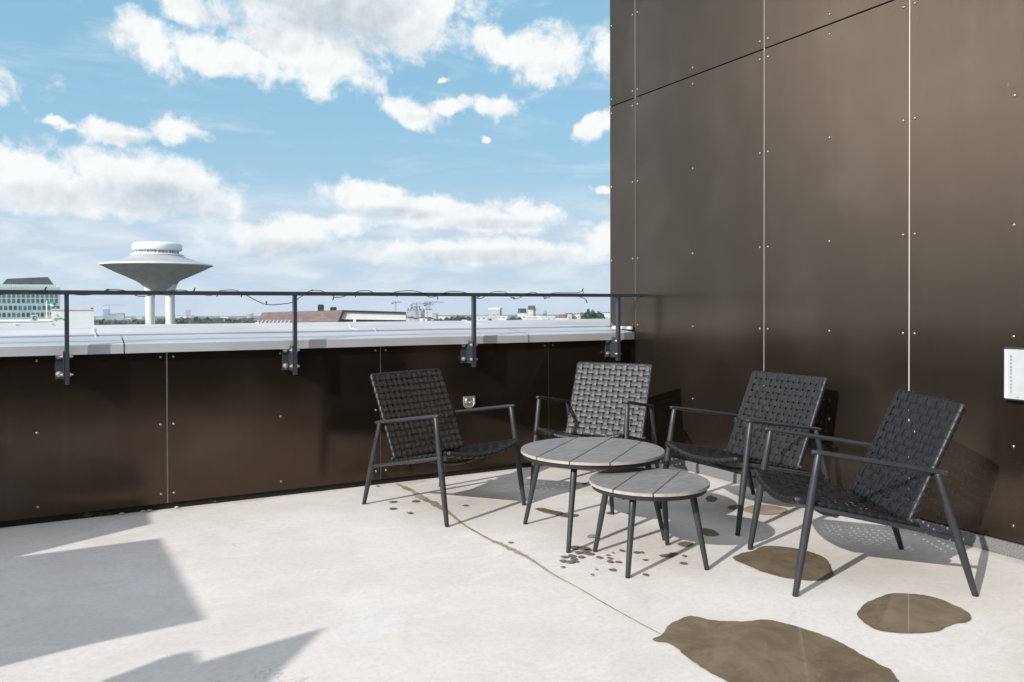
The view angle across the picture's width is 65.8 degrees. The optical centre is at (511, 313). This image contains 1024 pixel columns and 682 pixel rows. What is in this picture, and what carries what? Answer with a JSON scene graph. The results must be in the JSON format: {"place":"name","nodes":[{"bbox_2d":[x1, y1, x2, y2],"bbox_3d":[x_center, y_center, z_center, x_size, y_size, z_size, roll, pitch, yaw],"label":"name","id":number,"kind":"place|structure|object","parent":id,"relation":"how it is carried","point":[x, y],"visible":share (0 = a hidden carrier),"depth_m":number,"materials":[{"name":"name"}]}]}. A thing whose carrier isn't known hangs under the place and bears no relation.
{"place":"outdoors","nodes":[
{"label":"outdoors","id":0,"kind":"place"},
{"bbox_2d":[0,277,59,319],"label":"office block","id":1,"kind":"structure","parent":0,"point":[15,307],"depth_m":216.10,"materials":[{"name":"concrete"}]},
{"bbox_2d":[31,315,37,325],"bbox_3d":[-31.335,0.904,51.981,0.385,1.572,0.105,0,1,-30],"label":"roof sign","id":2,"kind":"object","parent":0,"point":[34,318],"visible":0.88,"depth_m":51.96,"materials":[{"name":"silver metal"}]},
{"bbox_2d":[0,308,93,325],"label":"white block","id":3,"kind":"structure","parent":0,"point":[81,316],"depth_m":60.27,"materials":[{"name":"paint"}]},
{"bbox_2d":[46,301,55,318],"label":"flag","id":4,"kind":"object","parent":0,"point":[48,304],"visible":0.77,"depth_m":66.09,"materials":[{"name":"white paint"}]},
{"bbox_2d":[103,309,109,319],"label":"office tower","id":5,"kind":"structure","parent":0,"point":[106,312],"depth_m":2000.28,"materials":[{"name":"blue glass"}]},
{"bbox_2d":[108,314,116,319],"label":"office building","id":6,"kind":"structure","parent":0,"point":[112,316],"depth_m":1500.28,"materials":[{"name":"stone"}]},
{"bbox_2d":[117,313,124,319],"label":"office building","id":7,"kind":"structure","parent":0,"point":[120,316],"depth_m":1450.24,"materials":[{"name":"stone"}]},
{"bbox_2d":[99,240,212,323],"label":"water tower","id":8,"kind":"structure","parent":0,"point":[155,266],"depth_m":243.62,"materials":[{"name":"white concrete"}]},
{"bbox_2d":[175,315,187,317],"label":"office building","id":9,"kind":"structure","parent":0,"point":[182,316],"depth_m":2150.45,"materials":[{"name":"stone"}]},
{"bbox_2d":[185,309,190,317],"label":"office tower","id":10,"kind":"structure","parent":0,"point":[188,312],"depth_m":2200.37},
{"bbox_2d":[0,0,609,315],"label":"sky","id":11,"kind":"structure","parent":0,"point":[424,146],"materials":[{"name":"blue"}]},
{"bbox_2d":[94,315,551,316],"bbox_3d":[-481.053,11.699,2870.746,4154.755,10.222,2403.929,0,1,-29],"label":"hills","id":12,"kind":"structure","parent":0,"point":[159,316],"depth_m":2907.08,"materials":[{"name":"green plant"}]},
{"bbox_2d":[94,315,558,319],"bbox_3d":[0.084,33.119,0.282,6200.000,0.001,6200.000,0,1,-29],"label":"ground","id":13,"kind":"structure","parent":0,"point":[257,317],"depth_m":2593.43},
{"bbox_2d":[94,317,256,324],"bbox_3d":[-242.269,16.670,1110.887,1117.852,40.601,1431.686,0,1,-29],"label":"woodland","id":14,"kind":"object","parent":13,"relation":"on","point":[193,320],"visible":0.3,"depth_m":469.93,"materials":[{"name":"green plant"}]},
{"bbox_2d":[0,319,609,350],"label":"sheet roof","id":15,"kind":"structure","parent":13,"relation":"on","point":[114,330],"depth_m":5.84,"materials":[{"name":"metal"}]},
{"bbox_2d":[407,306,420,320],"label":"unfinished building","id":16,"kind":"structure","parent":13,"relation":"on","point":[414,313],"depth_m":1100.43,"materials":[{"name":"stone"}]},
{"bbox_2d":[423,301,443,308],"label":"tower crane","id":17,"kind":"object","parent":13,"relation":"on","point":[432,302],"visible":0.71,"depth_m":1080.12,"materials":[{"name":"metal"}]},
{"bbox_2d":[454,315,460,320],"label":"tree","id":18,"kind":"object","parent":13,"relation":"on","point":[458,318],"visible":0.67,"depth_m":538.43,"materials":[{"name":"green plant"}]},
{"bbox_2d":[476,316,488,320],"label":"building","id":19,"kind":"structure","parent":13,"relation":"on","point":[479,318],"depth_m":559.98,"materials":[{"name":"white concrete"}]},
{"bbox_2d":[576,313,582,318],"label":"apartment block","id":20,"kind":"structure","parent":13,"relation":"on","point":[578,315],"depth_m":765.25,"materials":[{"name":"stone"}]},
{"bbox_2d":[581,309,597,318],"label":"tree","id":21,"kind":"object","parent":13,"relation":"on","point":[588,314],"visible":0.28,"depth_m":298.77,"materials":[{"name":"green plant"}]},
{"bbox_2d":[595,311,605,318],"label":"tree","id":22,"kind":"object","parent":13,"relation":"on","point":[600,315],"visible":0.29,"depth_m":308.66,"materials":[{"name":"green plant"}]},
{"bbox_2d":[602,312,609,318],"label":"apartment block","id":23,"kind":"structure","parent":13,"relation":"on","point":[606,315],"depth_m":760.21,"materials":[{"name":"stone"}]},
{"bbox_2d":[610,0,1023,559],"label":"tall facade","id":24,"kind":"structure","parent":13,"relation":"on","point":[832,191],"depth_m":4.35,"materials":[{"name":"black metal"}]},
{"bbox_2d":[1004,347,1023,401],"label":"sign","id":25,"kind":"object","parent":24,"relation":"attached to","point":[1013,373],"visible":1,"depth_m":3.47,"materials":[{"name":"white plastic"}]},
{"bbox_2d":[257,304,406,322],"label":"tiled building","id":26,"kind":"structure","parent":0,"point":[333,314],"depth_m":96.67,"materials":[{"name":"pink tile"}]},
{"bbox_2d":[406,316,413,320],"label":"apartment block","id":27,"kind":"structure","parent":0,"point":[409,318],"depth_m":500.20,"materials":[{"name":"stone"}]},
{"bbox_2d":[420,308,424,316],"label":"unfinished building","id":28,"kind":"structure","parent":0,"point":[423,313],"depth_m":1120.20,"materials":[{"name":"stone"}]},
{"bbox_2d":[418,317,431,320],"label":"apartment block","id":29,"kind":"structure","parent":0,"point":[424,318],"depth_m":500.11,"materials":[{"name":"stone"}]},
{"bbox_2d":[425,309,432,316],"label":"apartment tower","id":30,"kind":"structure","parent":0,"point":[429,313],"depth_m":1050.40,"materials":[{"name":"stone"}]},
{"bbox_2d":[432,313,437,319],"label":"office building","id":31,"kind":"structure","parent":0,"point":[435,315],"depth_m":1100.16,"materials":[{"name":"stone"}]},
{"bbox_2d":[488,308,501,319],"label":"office tower","id":32,"kind":"structure","parent":0,"point":[494,313],"depth_m":700.06,"materials":[{"name":"white concrete"}]},
{"bbox_2d":[497,316,509,319],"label":"building","id":33,"kind":"structure","parent":0,"point":[503,317],"depth_m":600.00,"materials":[{"name":"white concrete"}]},
{"bbox_2d":[517,308,526,319],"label":"apartment tower","id":34,"kind":"structure","parent":0,"point":[522,313],"depth_m":620.35,"materials":[{"name":"stone"}]},
{"bbox_2d":[527,306,535,315],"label":"apartment tower","id":35,"kind":"structure","parent":0,"point":[531,310],"depth_m":680.62,"materials":[{"name":"stone"}]},
{"bbox_2d":[527,316,536,319],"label":"building","id":36,"kind":"structure","parent":0,"point":[531,317],"depth_m":540.12,"materials":[{"name":"beige concrete"}]},
{"bbox_2d":[537,316,555,319],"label":"building","id":37,"kind":"structure","parent":0,"point":[544,317],"depth_m":520.21,"materials":[{"name":"white concrete"}]},
{"bbox_2d":[559,314,567,317],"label":"brick block","id":38,"kind":"structure","parent":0,"point":[562,315],"depth_m":700.17,"materials":[{"name":"stone"}]},
{"bbox_3d":[-3.324,17.303,0.329,13.000,31.646,6.000,0,1,-29],"label":"building block","id":39,"kind":"object","parent":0,"visible":0},
{"bbox_2d":[0,463,1023,681],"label":"terrace floor","id":40,"kind":"structure","parent":39,"relation":"on","point":[342,585],"depth_m":3.13,"materials":[{"name":"concrete"}]},
{"bbox_2d":[0,326,633,527],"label":"parapet","id":41,"kind":"structure","parent":40,"relation":"on","point":[148,422],"depth_m":4.58,"materials":[{"name":"black metal"}]},
{"bbox_2d":[0,290,640,384],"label":"guard rail","id":42,"kind":"object","parent":41,"relation":"attached to","point":[468,355],"visible":1,"depth_m":4.66,"materials":[{"name":"metal"}]},
{"bbox_2d":[0,287,587,304],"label":"string lights","id":43,"kind":"object","parent":42,"relation":"attached to","point":[323,291],"visible":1,"depth_m":4.70,"materials":[{"name":"black"}]},
{"bbox_2d":[463,396,474,408],"bbox_3d":[-0.280,0.596,5.277,0.090,0.086,0.025,0,1,-29],"label":"anchor ring","id":44,"kind":"object","parent":41,"relation":"attached to","point":[468,402],"visible":1,"depth_m":5.28,"materials":[{"name":"silver metal"}]},
{"bbox_2d":[362,368,525,526],"bbox_3d":[-0.388,0.712,4.473,0.714,0.742,0.617,0,1,42],"label":"armchair","id":45,"kind":"object","parent":40,"relation":"on","point":[437,452],"visible":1,"depth_m":4.50,"materials":[{"name":"black"}]},
{"bbox_2d":[396,484,660,633],"bbox_3d":[-0.106,1.084,3.851,0.075,0.001,2.610,0,1,-28],"label":"floor crack","id":46,"kind":"object","parent":40,"relation":"on","point":[426,499],"visible":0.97,"depth_m":3.79,"materials":[{"name":"concrete"}]},
{"bbox_2d":[536,508,578,516],"bbox_3d":[0.236,1.079,4.279,0.274,0.001,0.093,0,1,36],"label":"damp stain","id":47,"kind":"object","parent":40,"relation":"on","point":[559,513],"visible":0.87,"depth_m":4.29,"materials":[{"name":"concrete"}]},
{"bbox_2d":[577,546,590,550],"bbox_3d":[0.332,1.084,3.647,0.061,0.001,0.067,0,1,-29],"label":"water spot","id":48,"kind":"object","parent":40,"relation":"on","point":[583,548],"visible":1,"depth_m":3.65,"materials":[{"name":"brown liquid"}]},
{"bbox_2d":[586,534,594,537],"bbox_3d":[0.383,1.082,3.844,0.051,0.001,0.066,0,0,-3],"label":"damp stain","id":49,"kind":"object","parent":40,"relation":"on","point":[590,536],"visible":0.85,"depth_m":3.84,"materials":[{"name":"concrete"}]},
{"bbox_2d":[521,437,664,552],"bbox_3d":[0.398,0.879,3.928,0.707,0.413,0.707,-1,1,-38],"label":"coffee table","id":50,"kind":"object","parent":40,"relation":"on","point":[573,454],"visible":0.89,"depth_m":3.80,"materials":[{"name":"grey wood"}]},
{"bbox_2d":[530,361,658,499],"bbox_3d":[0.542,0.705,5.027,0.617,0.742,0.714,0,1,27],"label":"armchair","id":51,"kind":"object","parent":40,"relation":"on","point":[627,405],"visible":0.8,"depth_m":5.18,"materials":[{"name":"black"}]},
{"bbox_2d":[589,468,709,578],"bbox_3d":[0.602,0.911,3.485,0.532,0.355,0.532,0,1,25],"label":"coffee table","id":52,"kind":"object","parent":40,"relation":"on","point":[634,485],"visible":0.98,"depth_m":3.37,"materials":[{"name":"grey wood"}]},
{"bbox_2d":[661,553,673,556],"bbox_3d":[0.695,1.084,3.543,0.057,0.001,0.051,0,1,-29],"label":"water spot","id":53,"kind":"object","parent":40,"relation":"on","point":[667,555],"visible":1,"depth_m":3.54,"materials":[{"name":"brown liquid"}]},
{"bbox_2d":[677,541,693,546],"bbox_3d":[0.814,1.082,3.717,0.088,0.001,0.077,0,1,-29],"label":"damp stain","id":54,"kind":"object","parent":40,"relation":"on","point":[685,543],"visible":1,"depth_m":3.72,"materials":[{"name":"brown liquid"}]},
{"bbox_2d":[705,495,716,500],"bbox_3d":[1.156,1.074,4.591,0.070,0.001,0.150,0,1,28],"label":"damp stain","id":55,"kind":"object","parent":40,"relation":"on","point":[711,498],"visible":1,"depth_m":4.59,"materials":[{"name":"brown liquid"}]},
{"bbox_2d":[703,528,719,535],"bbox_3d":[0.973,1.080,3.909,0.094,0.001,0.123,0,1,-29],"label":"damp stain","id":56,"kind":"object","parent":40,"relation":"on","point":[709,532],"visible":0.97,"depth_m":3.90,"materials":[{"name":"brown liquid"}]},
{"bbox_2d":[728,505,737,508],"bbox_3d":[1.228,1.076,4.392,0.050,0.001,0.109,0,1,29],"label":"damp stain","id":57,"kind":"object","parent":40,"relation":"on","point":[733,507],"visible":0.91,"depth_m":4.38,"materials":[{"name":"brown liquid"}]},
{"bbox_2d":[659,370,836,535],"bbox_3d":[1.265,0.710,4.280,0.714,0.742,0.617,0,1,-28],"label":"armchair","id":58,"kind":"object","parent":40,"relation":"on","point":[746,456],"visible":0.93,"depth_m":4.30,"materials":[{"name":"black"}]},
{"bbox_2d":[744,505,788,513],"bbox_3d":[1.387,1.076,4.338,0.245,0.001,0.210,0,1,-29],"label":"damp stain","id":59,"kind":"object","parent":40,"relation":"on","point":[768,509],"visible":0.82,"depth_m":4.34,"materials":[{"name":"concrete"}]},
{"bbox_2d":[653,615,900,681],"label":"puddle","id":60,"kind":"object","parent":40,"relation":"on","point":[764,650],"visible":1,"depth_m":2.54,"materials":[{"name":"water"}]},
{"bbox_2d":[732,546,832,579],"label":"puddle","id":61,"kind":"object","parent":40,"relation":"on","point":[781,561],"visible":0.91,"depth_m":3.44,"materials":[{"name":"liquid"}]},
{"bbox_2d":[748,389,978,596],"bbox_3d":[1.439,0.717,3.342,0.714,0.742,0.617,0,0,0],"label":"armchair","id":62,"kind":"object","parent":40,"relation":"on","point":[871,501],"visible":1,"depth_m":3.25,"materials":[{"name":"black"}]},
{"bbox_2d":[857,593,971,632],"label":"puddle","id":63,"kind":"object","parent":40,"relation":"on","point":[905,613],"visible":1,"depth_m":2.87,"materials":[{"name":"water"}]}
]}

